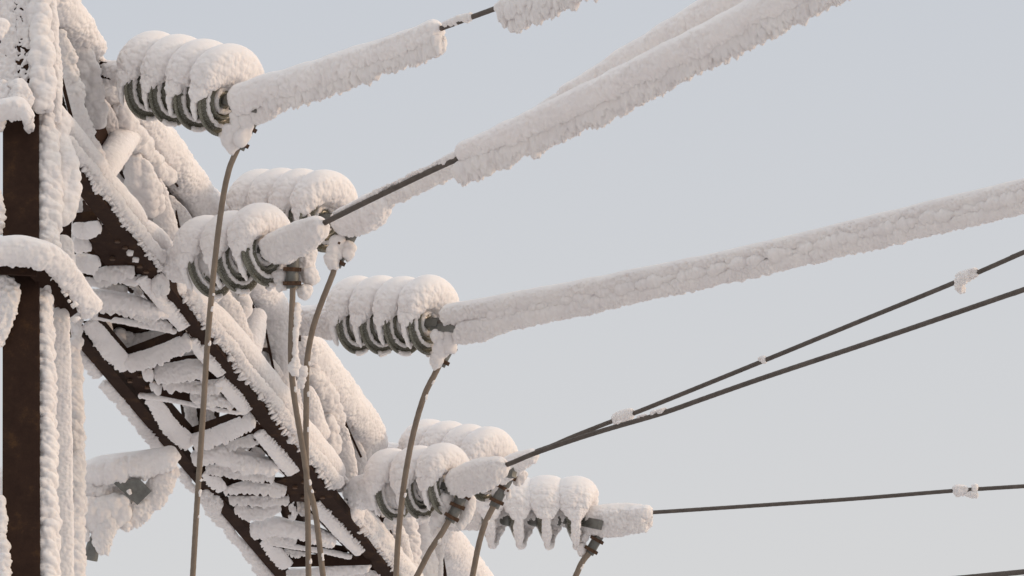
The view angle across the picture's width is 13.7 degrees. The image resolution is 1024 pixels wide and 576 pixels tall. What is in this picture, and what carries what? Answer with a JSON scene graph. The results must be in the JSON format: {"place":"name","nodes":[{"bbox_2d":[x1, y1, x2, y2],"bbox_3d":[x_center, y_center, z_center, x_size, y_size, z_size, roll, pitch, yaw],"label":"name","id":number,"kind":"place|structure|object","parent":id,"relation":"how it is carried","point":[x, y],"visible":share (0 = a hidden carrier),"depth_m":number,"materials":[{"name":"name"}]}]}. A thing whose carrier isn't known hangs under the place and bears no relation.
{"place":"outdoors","nodes":[
{"label":"outdoors","id":0,"kind":"place"},
{"bbox_2d":[0,0,1023,575],"label":"sky","id":1,"kind":"structure","parent":0,"point":[864,108],"materials":[{"name":"grey"}]},
{"bbox_2d":[958,569,1023,575],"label":"conductor","id":2,"kind":"object","parent":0,"point":[1011,572],"visible":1,"depth_m":15.06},
{"label":"snow ground","id":3,"kind":"structure","parent":0,"visible":0},
{"bbox_2d":[0,0,493,575],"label":"lattice tower","id":4,"kind":"structure","parent":3,"relation":"on","point":[106,192],"depth_m":14.73,"materials":[{"name":"metal"}]},
{"bbox_2d":[0,446,180,561],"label":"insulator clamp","id":5,"kind":"object","parent":4,"relation":"attached to","point":[120,494],"visible":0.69,"depth_m":15.87,"materials":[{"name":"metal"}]},
{"bbox_2d":[99,30,264,154],"bbox_3d":[-1.088,-0.626,13.964,0.697,0.519,0.305,-15,-28,32],"label":"insulator string","id":6,"kind":"object","parent":4,"relation":"attached to","point":[175,80],"visible":0.94,"depth_m":13.84,"materials":[{"name":"metal"}]},
{"bbox_2d":[190,149,239,575],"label":"jumper wire","id":7,"kind":"object","parent":6,"relation":"hanging from","point":[207,345],"visible":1,"depth_m":13.86,"materials":[{"name":"grey metal"}]},
{"bbox_2d":[227,0,597,125],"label":"conductor","id":8,"kind":"object","parent":6,"relation":"attached to","point":[269,96],"visible":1,"depth_m":13.40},
{"bbox_2d":[162,202,319,302],"bbox_3d":[-0.952,-0.101,14.489,0.596,0.352,0.296,-16,-28,32],"label":"insulator string","id":9,"kind":"object","parent":4,"relation":"attached to","point":[244,267],"visible":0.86,"depth_m":14.40,"materials":[{"name":"metal"}]},
{"bbox_2d":[287,287,325,575],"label":"jumper wire","id":10,"kind":"object","parent":9,"relation":"hanging from","point":[294,325],"visible":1,"depth_m":14.39,"materials":[{"name":"grey metal"}]},
{"bbox_2d":[258,0,850,264],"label":"conductor","id":11,"kind":"object","parent":9,"relation":"attached to","point":[603,100],"visible":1,"depth_m":13.46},
{"bbox_2d":[224,168,357,270],"bbox_3d":[-0.817,-0.224,15.090,0.748,0.472,0.298,-20,-30,38],"label":"insulator string","id":12,"kind":"object","parent":4,"relation":"attached to","point":[293,195],"visible":0.62,"depth_m":14.93,"materials":[{"name":"metal"}]},
{"bbox_2d":[297,269,336,575],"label":"jumper wire","id":13,"kind":"object","parent":12,"relation":"hanging from","point":[303,381],"visible":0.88,"depth_m":14.93,"materials":[{"name":"grey metal"}]},
{"bbox_2d":[330,0,744,237],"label":"conductor","id":14,"kind":"object","parent":12,"relation":"attached to","point":[370,217],"visible":0.43,"depth_m":14.15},
{"bbox_2d":[299,274,458,370],"bbox_3d":[-0.523,0.157,15.975,0.842,0.458,0.302,-16,-28,32],"label":"insulator string","id":15,"kind":"object","parent":4,"relation":"attached to","point":[380,315],"visible":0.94,"depth_m":15.84,"materials":[{"name":"metal"}]},
{"bbox_2d":[393,367,440,575],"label":"jumper wire","id":16,"kind":"object","parent":15,"relation":"hanging from","point":[420,407],"visible":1,"depth_m":15.79,"materials":[{"name":"grey metal"}]},
{"bbox_2d":[437,178,1023,344],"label":"conductor","id":17,"kind":"object","parent":15,"relation":"attached to","point":[481,320],"visible":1,"depth_m":14.88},
{"bbox_2d":[343,443,475,537],"bbox_3d":[-0.394,0.799,16.649,0.616,0.385,0.296,-14,-27,29],"label":"insulator string","id":18,"kind":"object","parent":4,"relation":"attached to","point":[375,487],"visible":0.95,"depth_m":16.55,"materials":[{"name":"metal"}]},
{"bbox_2d":[414,519,450,575],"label":"jumper wire","id":19,"kind":"object","parent":18,"relation":"hanging from","point":[433,545],"visible":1,"depth_m":16.51,"materials":[{"name":"grey metal"}]},
{"bbox_2d":[444,287,1023,498],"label":"conductor","id":20,"kind":"object","parent":18,"relation":"attached to","point":[473,477],"visible":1,"depth_m":16.17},
{"bbox_2d":[387,419,527,509],"bbox_3d":[-0.260,0.730,17.279,0.740,0.454,0.302,-18,-29,35],"label":"insulator string","id":21,"kind":"object","parent":4,"relation":"attached to","point":[472,441],"visible":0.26,"depth_m":17.11,"materials":[{"name":"metal"}]},
{"bbox_2d":[470,505,495,575],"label":"jumper wire","id":22,"kind":"object","parent":21,"relation":"hanging from","point":[486,520],"visible":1,"depth_m":17.07,"materials":[{"name":"grey metal"}]},
{"bbox_2d":[500,250,1023,485],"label":"conductor","id":23,"kind":"object","parent":21,"relation":"attached to","point":[961,280],"visible":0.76,"depth_m":16.44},
{"bbox_2d":[448,475,603,556],"bbox_3d":[0.055,0.975,18.166,0.727,0.371,0.301,-2,-23,5],"label":"insulator string","id":24,"kind":"object","parent":4,"relation":"attached to","point":[548,507],"visible":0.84,"depth_m":18.06,"materials":[{"name":"metal"}]},
{"bbox_2d":[573,552,590,575],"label":"jumper wire","id":25,"kind":"object","parent":24,"relation":"hanging from","point":[582,561],"visible":1,"depth_m":18.08,"materials":[{"name":"grey metal"}]},
{"bbox_2d":[580,484,1023,537],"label":"conductor","id":26,"kind":"object","parent":24,"relation":"attached to","point":[621,519],"visible":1,"depth_m":18.01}
]}

